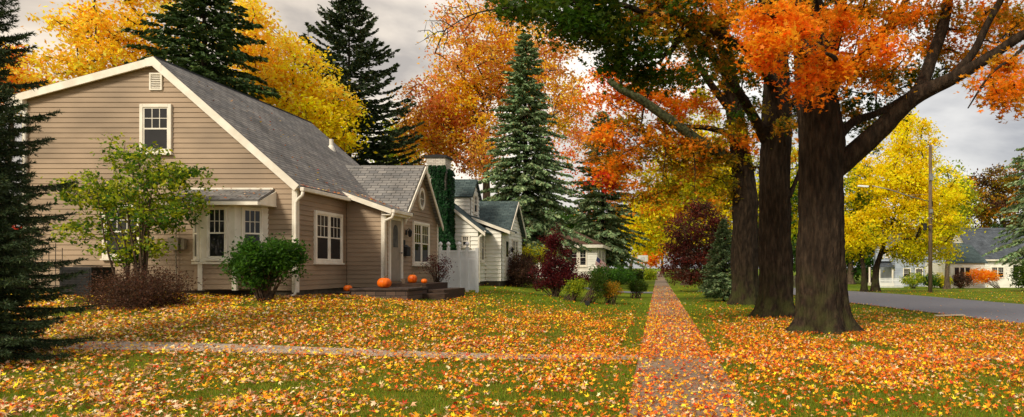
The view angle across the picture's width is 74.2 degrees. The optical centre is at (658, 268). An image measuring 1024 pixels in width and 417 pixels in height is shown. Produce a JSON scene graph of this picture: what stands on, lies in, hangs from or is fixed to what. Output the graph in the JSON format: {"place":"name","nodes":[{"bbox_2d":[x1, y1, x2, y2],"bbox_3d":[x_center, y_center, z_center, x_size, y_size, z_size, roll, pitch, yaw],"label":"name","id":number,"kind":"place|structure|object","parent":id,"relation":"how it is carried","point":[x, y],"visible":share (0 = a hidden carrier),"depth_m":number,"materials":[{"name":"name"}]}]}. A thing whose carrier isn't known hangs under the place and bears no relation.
{"place":"outdoors","nodes":[
{"label":"outdoors","id":0,"kind":"place"},
{"bbox_2d":[60,341,637,359],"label":"path","id":1,"kind":"structure","parent":0,"point":[169,344],"depth_m":11.60,"materials":[{"name":"grey concrete"}]},
{"bbox_2d":[0,268,1023,416],"bbox_3d":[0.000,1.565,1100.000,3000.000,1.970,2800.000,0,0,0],"label":"ground","id":2,"kind":"structure","parent":0,"point":[699,298],"depth_m":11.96,"materials":[{"name":"plant"}]},
{"bbox_2d":[0,42,62,161],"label":"orange tree","id":3,"kind":"object","parent":2,"relation":"on","point":[21,75],"visible":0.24,"depth_m":43.97,"materials":[{"name":"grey plant"}]},
{"bbox_2d":[0,0,97,365],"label":"spruce tree","id":4,"kind":"object","parent":2,"relation":"on","point":[17,251],"visible":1,"depth_m":10.46,"materials":[{"name":"green plant"}]},
{"bbox_2d":[35,241,62,296],"bbox_3d":[-15.410,0.008,16.600,0.695,1.520,0.015,0,0,0],"label":"garden trellis","id":5,"kind":"object","parent":2,"relation":"on","point":[55,260],"visible":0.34,"depth_m":16.59,"materials":[{"name":"black metal"}]},
{"bbox_2d":[59,265,114,295],"bbox_3d":[-14.965,0.320,17.218,0.830,0.795,0.765,0,0,0],"label":"air conditioner","id":6,"kind":"object","parent":2,"relation":"on","point":[83,281],"visible":0.62,"depth_m":16.85,"materials":[{"name":"black metal"}]},
{"bbox_2d":[21,0,208,84],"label":"yellow tree","id":7,"kind":"object","parent":2,"relation":"on","point":[87,20],"visible":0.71,"depth_m":38.78,"materials":[{"name":"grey plant"}]},
{"bbox_2d":[38,132,223,284],"bbox_3d":[-13.191,-1.236,16.379,4.325,4.325,2.082,0,0,0],"label":"serviceberry tree","id":8,"kind":"object","parent":2,"relation":"on","point":[102,198],"visible":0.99,"depth_m":16.23,"materials":[{"name":"green plant"}]},
{"bbox_2d":[61,258,205,310],"bbox_3d":[-12.238,0.361,15.357,2.747,1.234,2.431,0,0,0],"label":"shrub","id":9,"kind":"object","parent":2,"relation":"on","point":[134,292],"visible":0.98,"depth_m":15.06,"materials":[{"name":"brown plant"}]},
{"bbox_2d":[119,0,281,104],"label":"spruce tree","id":10,"kind":"object","parent":2,"relation":"on","point":[214,23],"visible":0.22,"depth_m":35.22,"materials":[{"name":"green plant"}]},
{"bbox_2d":[4,56,443,297],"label":"house","id":11,"kind":"structure","parent":2,"relation":"on","point":[352,238],"depth_m":18.32,"materials":[{"name":"beige"}]},
{"bbox_2d":[100,205,142,259],"bbox_3d":[-14.930,-0.995,18.277,1.140,1.550,0.125,0,0,0],"label":"window","id":12,"kind":"structure","parent":11,"relation":"in","point":[125,226],"depth_m":18.29,"materials":[{"name":"white glass"}]},
{"bbox_2d":[139,104,173,154],"bbox_3d":[-13.990,-3.860,18.277,0.940,1.420,0.125,0,0,0],"label":"window","id":13,"kind":"structure","parent":11,"relation":"in","point":[155,120],"depth_m":18.29,"materials":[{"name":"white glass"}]},
{"bbox_2d":[160,188,276,289],"bbox_3d":[-11.910,-0.820,17.915,2.580,2.840,1.029,0,0,0],"label":"bay window","id":14,"kind":"structure","parent":11,"relation":"in","point":[233,215],"depth_m":17.75,"materials":[{"name":"beige wood"}]},
{"bbox_2d":[183,85,398,208],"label":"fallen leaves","id":15,"kind":"object","parent":11,"relation":"on","point":[305,185],"visible":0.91,"depth_m":20.31,"materials":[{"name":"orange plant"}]},
{"bbox_2d":[313,210,344,264],"bbox_3d":[-10.047,-0.905,20.050,0.125,1.590,1.720,0,0,0],"label":"window","id":16,"kind":"structure","parent":11,"relation":"in","point":[328,227],"depth_m":19.99,"materials":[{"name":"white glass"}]},
{"bbox_2d":[391,220,402,280],"bbox_3d":[-8.775,-0.585,22.000,0.150,2.030,0.880,0,0,0],"label":"door","id":17,"kind":"structure","parent":11,"relation":"in","point":[396,252],"depth_m":22.00,"materials":[{"name":"paint"}]},
{"bbox_2d":[412,221,429,265],"bbox_3d":[-8.797,-0.885,24.395,0.125,1.630,1.710,0,0,0],"label":"window","id":18,"kind":"structure","parent":11,"relation":"in","point":[420,231],"depth_m":24.32,"materials":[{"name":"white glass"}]},
{"bbox_2d":[418,188,424,209],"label":"oval window","id":19,"kind":"structure","parent":11,"relation":"in","point":[421,195],"depth_m":24.43,"materials":[{"name":"white glass"}]},
{"bbox_2d":[213,232,312,301],"bbox_3d":[-10.179,-0.050,16.908,2.399,1.928,2.023,0,0,0],"label":"shrub","id":20,"kind":"object","parent":2,"relation":"on","point":[260,266],"visible":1,"depth_m":16.59,"materials":[{"name":"green plant"}]},
{"bbox_2d":[221,0,376,160],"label":"yellow tree","id":21,"kind":"object","parent":2,"relation":"on","point":[306,98],"visible":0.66,"depth_m":40.77,"materials":[{"name":"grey plant"}]},
{"bbox_2d":[303,22,313,71],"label":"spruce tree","id":22,"kind":"object","parent":2,"relation":"on","point":[306,23],"visible":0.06,"depth_m":59.97,"materials":[{"name":"green plant"}]},
{"bbox_2d":[288,0,424,164],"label":"spruce tree","id":23,"kind":"object","parent":2,"relation":"on","point":[365,54],"visible":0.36,"depth_m":47.19,"materials":[{"name":"green plant"}]},
{"bbox_2d":[335,287,427,300],"bbox_3d":[-8.505,0.950,20.305,2.190,0.700,1.690,0,0,0],"label":"stoop","id":24,"kind":"object","parent":2,"relation":"on","point":[410,293],"visible":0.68,"depth_m":19.50,"materials":[{"name":"concrete"}]},
{"bbox_2d":[343,283,351,290],"bbox_3d":[-9.360,0.576,19.800,0.248,0.238,0.247,0,0,0],"label":"pumpkin","id":25,"kind":"object","parent":24,"relation":"on","point":[347,287],"visible":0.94,"depth_m":19.71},
{"bbox_2d":[377,275,391,287],"bbox_3d":[-8.280,0.396,19.850,0.405,0.390,0.409,0,0,0],"label":"pumpkin","id":26,"kind":"object","parent":24,"relation":"on","point":[384,282],"visible":1,"depth_m":19.72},
{"bbox_2d":[363,118,422,164],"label":"green tree","id":27,"kind":"object","parent":2,"relation":"on","point":[389,128],"visible":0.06,"depth_m":70.75,"materials":[{"name":"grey plant"}]},
{"bbox_2d":[390,282,464,300],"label":"entry steps","id":28,"kind":"structure","parent":2,"relation":"on","point":[440,291],"depth_m":21.41,"materials":[{"name":"grey concrete"}]},
{"bbox_2d":[408,273,416,282],"bbox_3d":[-8.200,0.322,21.900,0.310,0.340,0.305,0,0,0],"label":"pumpkin","id":29,"kind":"object","parent":28,"relation":"on","point":[412,278],"visible":0.98,"depth_m":21.80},
{"bbox_2d":[418,252,455,281],"bbox_3d":[-8.056,-0.018,23.941,1.410,1.348,1.350,0,0,0],"label":"shrub","id":30,"kind":"object","parent":2,"relation":"on","point":[439,275],"visible":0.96,"depth_m":23.83,"materials":[{"name":"brown plant"}]},
{"bbox_2d":[439,242,478,292],"bbox_3d":[-8.055,-0.035,26.475,1.620,2.070,0.170,0,0,0],"label":"privacy fence","id":31,"kind":"object","parent":2,"relation":"on","point":[465,269],"visible":0.94,"depth_m":26.45,"materials":[{"name":"white plastic"}]},
{"bbox_2d":[424,154,526,285],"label":"house","id":32,"kind":"structure","parent":2,"relation":"on","point":[499,226],"depth_m":33.39,"materials":[{"name":"white"}]},
{"bbox_2d":[427,164,456,262],"bbox_3d":[-10.376,-1.978,31.381,1.748,5.882,1.291,0,0,0],"label":"ivy","id":33,"kind":"object","parent":32,"relation":"attached to","point":[446,202],"visible":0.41,"depth_m":31.00,"materials":[{"name":"green plant"}]},
{"bbox_2d":[461,235,470,247],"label":"window","id":34,"kind":"structure","parent":32,"relation":"in","point":[464,238],"depth_m":31.94,"materials":[{"name":"white glass"}]},
{"bbox_2d":[480,234,485,262],"bbox_3d":[-8.727,-0.975,32.650,0.125,1.450,0.660,0,0,0],"label":"window","id":35,"kind":"structure","parent":32,"relation":"in","point":[482,241],"depth_m":32.64,"materials":[{"name":"white glass"}]},
{"bbox_2d":[504,237,508,277],"bbox_3d":[-7.925,-0.550,34.350,0.070,2.100,0.900,0,0,0],"label":"door","id":36,"kind":"structure","parent":32,"relation":"in","point":[506,239],"depth_m":34.18,"materials":[{"name":"white glass"}]},
{"bbox_2d":[512,239,517,261],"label":"window","id":37,"kind":"structure","parent":32,"relation":"in","point":[514,241],"depth_m":36.16,"materials":[{"name":"white glass"}]},
{"bbox_2d":[383,0,594,198],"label":"maple tree","id":38,"kind":"object","parent":2,"relation":"on","point":[437,129],"visible":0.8,"depth_m":54.69,"materials":[{"name":"orange plant"}]},
{"bbox_2d":[0,283,1023,416],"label":"fallen leaves","id":39,"kind":"object","parent":2,"relation":"on","point":[812,355],"visible":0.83,"depth_m":11.20,"materials":[{"name":"orange plant"}]},
{"bbox_2d":[506,249,541,286],"bbox_3d":[-7.475,-0.095,35.037,2.636,2.238,2.673,0,0,0],"label":"shrub","id":40,"kind":"object","parent":2,"relation":"on","point":[522,265],"visible":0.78,"depth_m":34.76,"materials":[{"name":"brown plant"}]},
{"bbox_2d":[478,33,592,280],"bbox_3d":[-8.452,-7.201,42.872,8.481,16.350,8.123,0,0,0],"label":"blue spruce","id":41,"kind":"object","parent":2,"relation":"on","point":[531,180],"visible":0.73,"depth_m":42.21,"materials":[{"name":"green plant"}]},
{"bbox_2d":[522,241,557,282],"bbox_3d":[-7.494,-0.291,39.903,2.944,2.702,2.535,0,0,-28],"label":"shrub","id":42,"kind":"object","parent":2,"relation":"on","point":[531,250],"visible":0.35,"depth_m":39.70,"materials":[{"name":"green plant"}]},
{"bbox_2d":[522,221,591,296],"bbox_3d":[-4.455,-0.372,30.044,2.849,3.526,2.360,0,0,23],"label":"japanese maple","id":43,"kind":"object","parent":2,"relation":"on","point":[551,278],"visible":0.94,"depth_m":29.75,"materials":[{"name":"red plant"}]},
{"bbox_2d":[539,205,585,232],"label":"background tree","id":44,"kind":"object","parent":2,"relation":"on","point":[567,217],"visible":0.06,"depth_m":129.14,"materials":[{"name":"green plant"}]},
{"bbox_2d":[537,222,611,277],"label":"house","id":45,"kind":"structure","parent":2,"relation":"on","point":[597,248],"depth_m":54.97,"materials":[{"name":"white wood"}]},
{"bbox_2d":[563,248,577,266],"bbox_3d":[-7.450,-0.875,54.947,1.560,1.550,0.125,0,0,0],"label":"window","id":46,"kind":"structure","parent":45,"relation":"in","point":[575,254],"depth_m":54.96,"materials":[{"name":"white glass"}]},
{"bbox_2d":[579,248,587,266],"bbox_3d":[-6.300,-0.875,54.947,0.760,1.550,0.125,0,0,0],"label":"window","id":47,"kind":"structure","parent":45,"relation":"in","point":[582,263],"depth_m":54.96,"materials":[{"name":"white glass"}]},
{"bbox_2d":[595,257,605,270],"bbox_3d":[-4.984,-0.368,54.214,0.780,1.402,1.409,0,0,-37],"label":"flag","id":48,"kind":"object","parent":45,"relation":"attached to","point":[598,261],"visible":0.69,"depth_m":53.87,"materials":[{"name":"fabric"}]},
{"bbox_2d":[602,250,604,262],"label":"window","id":49,"kind":"structure","parent":45,"relation":"in","point":[603,252],"depth_m":60.61,"materials":[{"name":"glass"}]},
{"bbox_2d":[562,277,587,300],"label":"shrub","id":50,"kind":"object","parent":2,"relation":"on","point":[574,289],"visible":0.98,"depth_m":28.33,"materials":[{"name":"green plant"}]},
{"bbox_2d":[546,84,628,270],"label":"maple tree","id":51,"kind":"object","parent":2,"relation":"on","point":[577,135],"visible":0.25,"depth_m":89.25,"materials":[{"name":"orange plant"}]},
{"bbox_2d":[581,269,609,303],"bbox_3d":[-2.689,0.789,27.994,1.325,1.546,1.128,0,0,-26],"label":"shrub","id":52,"kind":"object","parent":2,"relation":"on","point":[597,286],"visible":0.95,"depth_m":27.87,"materials":[{"name":"green plant"}]},
{"bbox_2d":[563,111,649,268],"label":"blue spruce","id":53,"kind":"object","parent":2,"relation":"on","point":[610,221],"visible":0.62,"depth_m":65.24,"materials":[{"name":"green plant"}]},
{"bbox_2d":[581,263,637,296],"bbox_3d":[-2.534,0.633,34.478,2.959,1.933,2.396,0,0,0],"label":"shrub","id":54,"kind":"object","parent":2,"relation":"on","point":[617,274],"visible":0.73,"depth_m":34.21,"materials":[{"name":"green plant"}]},
{"bbox_2d":[600,279,623,304],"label":"shrub","id":55,"kind":"object","parent":2,"relation":"on","point":[612,291],"visible":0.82,"depth_m":28.27,"materials":[{"name":"yellow plant"}]},
{"bbox_2d":[417,0,831,318],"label":"maple tree","id":56,"kind":"object","parent":2,"relation":"on","point":[617,24],"visible":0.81,"depth_m":15.52,"materials":[{"name":"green plant"}]},
{"bbox_2d":[622,268,645,280],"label":"shrub","id":57,"kind":"object","parent":2,"relation":"on","point":[639,275],"visible":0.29,"depth_m":74.64,"materials":[{"name":"green plant"}]},
{"bbox_2d":[627,279,648,297],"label":"boxwood","id":58,"kind":"object","parent":2,"relation":"on","point":[639,286],"visible":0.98,"depth_m":34.77,"materials":[{"name":"green plant"}]},
{"bbox_2d":[638,255,647,269],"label":"basketball hoop","id":59,"kind":"object","parent":2,"relation":"on","point":[643,258],"visible":0.66,"depth_m":114.35,"materials":[{"name":"grey metal"}]},
{"bbox_2d":[619,192,679,266],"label":"street tree","id":60,"kind":"object","parent":2,"relation":"on","point":[652,242],"visible":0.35,"depth_m":115.53,"materials":[{"name":"yellow plant"}]},
{"bbox_2d":[642,268,658,279],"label":"shrub","id":61,"kind":"object","parent":2,"relation":"on","point":[649,273],"visible":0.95,"depth_m":89.46,"materials":[{"name":"green plant"}]},
{"bbox_2d":[637,243,666,273],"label":"orange tree","id":62,"kind":"object","parent":2,"relation":"on","point":[651,262],"visible":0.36,"depth_m":134.21,"materials":[{"name":"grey plant"}]},
{"bbox_2d":[628,202,681,274],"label":"street tree","id":63,"kind":"object","parent":2,"relation":"on","point":[660,255],"visible":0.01,"depth_m":149.49,"materials":[{"name":"yellow plant"}]},
{"bbox_2d":[621,95,731,284],"bbox_3d":[2.791,-7.537,61.532,12.468,18.474,12.422,0,0,0],"label":"street tree","id":64,"kind":"object","parent":2,"relation":"on","point":[659,218],"visible":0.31,"depth_m":61.02,"materials":[{"name":"yellow plant"}]},
{"bbox_2d":[563,0,798,304],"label":"maple tree","id":65,"kind":"object","parent":2,"relation":"on","point":[741,189],"visible":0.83,"depth_m":28.21,"materials":[{"name":"orange plant"}]},
{"bbox_2d":[652,197,732,291],"bbox_3d":[2.522,-1.568,44.206,5.830,6.536,5.200,0,0,0],"label":"purple leaf tree","id":66,"kind":"object","parent":2,"relation":"on","point":[680,252],"visible":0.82,"depth_m":43.50,"materials":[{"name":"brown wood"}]},
{"bbox_2d":[665,137,758,279],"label":"street tree","id":67,"kind":"object","parent":2,"relation":"on","point":[730,217],"visible":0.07,"depth_m":86.69,"materials":[{"name":"orange plant"}]},
{"bbox_2d":[698,219,731,300],"bbox_3d":[3.224,-0.370,31.921,2.692,4.140,2.772,0,0,28],"label":"blue spruce","id":68,"kind":"object","parent":2,"relation":"on","point":[715,288],"visible":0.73,"depth_m":31.73,"materials":[{"name":"green plant"}]},
{"bbox_2d":[731,140,798,243],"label":"street tree","id":69,"kind":"object","parent":2,"relation":"on","point":[795,220],"visible":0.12,"depth_m":98.30,"materials":[{"name":"yellow plant"}]},
{"bbox_2d":[791,212,797,274],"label":"background tree","id":70,"kind":"object","parent":2,"relation":"on","point":[795,236],"visible":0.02,"depth_m":138.16,"materials":[{"name":"green plant"}]},
{"bbox_2d":[792,237,847,275],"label":"background tree","id":71,"kind":"object","parent":2,"relation":"on","point":[794,250],"visible":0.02,"depth_m":120.51,"materials":[{"name":"green plant"}]},
{"bbox_2d":[845,247,875,283],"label":"background tree","id":72,"kind":"object","parent":2,"relation":"on","point":[851,272],"visible":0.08,"depth_m":104.50,"materials":[{"name":"green plant"}]},
{"bbox_2d":[847,252,873,282],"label":"background tree","id":73,"kind":"object","parent":2,"relation":"on","point":[867,274],"visible":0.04,"depth_m":114.63,"materials":[{"name":"green plant"}]},
{"bbox_2d":[843,156,882,291],"bbox_3d":[16.202,-3.971,53.942,5.659,11.798,6.830,0,0,0],"label":"yellow tree","id":74,"kind":"object","parent":2,"relation":"on","point":[850,178],"visible":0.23,"depth_m":52.29,"materials":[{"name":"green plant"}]},
{"bbox_2d":[723,0,1023,335],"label":"maple tree","id":75,"kind":"object","parent":2,"relation":"on","point":[810,35],"visible":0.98,"depth_m":15.81,"materials":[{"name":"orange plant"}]},
{"bbox_2d":[879,278,903,287],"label":"picket fence","id":76,"kind":"object","parent":2,"relation":"on","point":[890,280],"visible":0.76,"depth_m":84.00,"materials":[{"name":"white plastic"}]},
{"bbox_2d":[857,145,932,292],"bbox_3d":[17.268,-3.450,47.856,5.565,11.100,0.578,0,0,0],"label":"utility pole","id":77,"kind":"object","parent":2,"relation":"on","point":[925,226],"visible":0.94,"depth_m":47.88,"materials":[{"name":"brown wood"}]},
{"bbox_2d":[932,212,1020,216],"bbox_3d":[21.966,-3.707,43.001,0.023,0.812,10.858,0,0,-23],"label":"overhead wire","id":78,"kind":"object","parent":77,"relation":"attached to","point":[982,216],"visible":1,"depth_m":43.56,"materials":[{"name":"black metal"}]},
{"bbox_2d":[844,108,972,291],"bbox_3d":[18.928,-5.600,52.130,12.434,15.119,9.854,0,0,0],"label":"yellow tree","id":79,"kind":"object","parent":2,"relation":"on","point":[913,174],"visible":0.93,"depth_m":50.72,"materials":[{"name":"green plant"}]},
{"bbox_2d":[897,272,926,288],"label":"shrub","id":80,"kind":"object","parent":2,"relation":"on","point":[910,281],"visible":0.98,"depth_m":79.68,"materials":[{"name":"green plant"}]},
{"bbox_2d":[921,272,941,288],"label":"shrub","id":81,"kind":"object","parent":2,"relation":"on","point":[935,282],"visible":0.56,"depth_m":79.42,"materials":[{"name":"green plant"}]},
{"bbox_2d":[935,272,952,288],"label":"shrub","id":82,"kind":"object","parent":2,"relation":"on","point":[942,279],"visible":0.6,"depth_m":79.53,"materials":[{"name":"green plant"}]},
{"bbox_2d":[924,157,989,288],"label":"tree","id":83,"kind":"object","parent":2,"relation":"on","point":[947,268],"visible":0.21,"depth_m":74.15,"materials":[{"name":"yellow plant"}]},
{"bbox_2d":[950,270,974,288],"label":"shrub","id":84,"kind":"object","parent":2,"relation":"on","point":[959,279],"visible":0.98,"depth_m":79.67,"materials":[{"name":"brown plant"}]},
{"bbox_2d":[965,267,1003,288],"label":"shrub","id":85,"kind":"object","parent":2,"relation":"on","point":[981,276],"visible":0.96,"depth_m":80.60,"materials":[{"name":"orange plant"}]},
{"bbox_2d":[958,153,1023,227],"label":"brown tree","id":86,"kind":"object","parent":2,"relation":"on","point":[999,197],"visible":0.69,"depth_m":110.23,"materials":[{"name":"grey plant"}]},
{"bbox_2d":[990,218,1014,227],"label":"background tree","id":87,"kind":"object","parent":2,"relation":"on","point":[996,226],"visible":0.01,"depth_m":157.70,"materials":[{"name":"green plant"}]},
{"bbox_2d":[982,147,1023,266],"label":"spruce tree","id":88,"kind":"object","parent":2,"relation":"on","point":[1019,252],"visible":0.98,"depth_m":55.79,"materials":[{"name":"green plant"}]},
{"bbox_2d":[1006,259,1023,291],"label":"shrub","id":89,"kind":"object","parent":2,"relation":"on","point":[1019,281],"visible":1,"depth_m":51.89,"materials":[{"name":"green plant"}]},
{"bbox_2d":[0,0,1023,268],"label":"sky","id":90,"kind":"structure","parent":0,"point":[976,139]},
{"bbox_2d":[584,287,652,292],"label":"driveway","id":91,"kind":"structure","parent":0,"point":[624,291],"depth_m":42.59,"materials":[{"name":"concrete"}]},
{"bbox_2d":[626,271,753,416],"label":"sidewalk","id":92,"kind":"structure","parent":0,"point":[661,282],"depth_m":9.62,"materials":[{"name":"concrete"}]},
{"bbox_2d":[710,276,1023,322],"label":"road","id":93,"kind":"structure","parent":0,"point":[998,310],"depth_m":30.09,"materials":[{"name":"grey asphalt"}]},
{"bbox_2d":[849,302,1014,322],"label":"road edge","id":94,"kind":"object","parent":93,"relation":"on","point":[929,312],"visible":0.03,"depth_m":25.30,"materials":[{"name":"grey concrete"}]},
{"bbox_2d":[716,354,1020,359],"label":"path","id":95,"kind":"structure","parent":0,"point":[871,357],"depth_m":11.67,"materials":[{"name":"concrete"}]},
{"bbox_2d":[868,230,952,285],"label":"house","id":96,"kind":"structure","parent":0,"point":[887,267],"depth_m":92.09,"materials":[{"name":"grey"}]},
{"bbox_2d":[903,268,910,276],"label":"window","id":97,"kind":"structure","parent":96,"relation":"in","point":[905,270],"depth_m":91.95,"materials":[{"name":"white glass"}]},
{"bbox_2d":[915,268,922,277],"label":"window","id":98,"kind":"structure","parent":96,"relation":"in","point":[917,270],"depth_m":91.95,"materials":[{"name":"white glass"}]},
{"bbox_2d":[935,314,966,315],"bbox_3d":[10.300,1.655,23.155,1.660,0.001,0.661,0,0,-17],"label":"driveway apron","id":99,"kind":"object","parent":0,"point":[951,315],"visible":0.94,"depth_m":22.95,"materials":[{"name":"concrete"}]},
{"bbox_2d":[925,228,1023,287],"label":"house","id":100,"kind":"structure","parent":0,"point":[979,243],"depth_m":86.17,"materials":[{"name":"white"}]},
{"bbox_2d":[953,267,970,283],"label":"window","id":101,"kind":"structure","parent":100,"relation":"in","point":[965,269],"depth_m":83.55,"materials":[{"name":"white glass"}]},
{"bbox_2d":[991,267,1003,277],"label":"window","id":102,"kind":"structure","parent":100,"relation":"in","point":[1001,269],"depth_m":85.94,"materials":[{"name":"white glass"}]}
]}

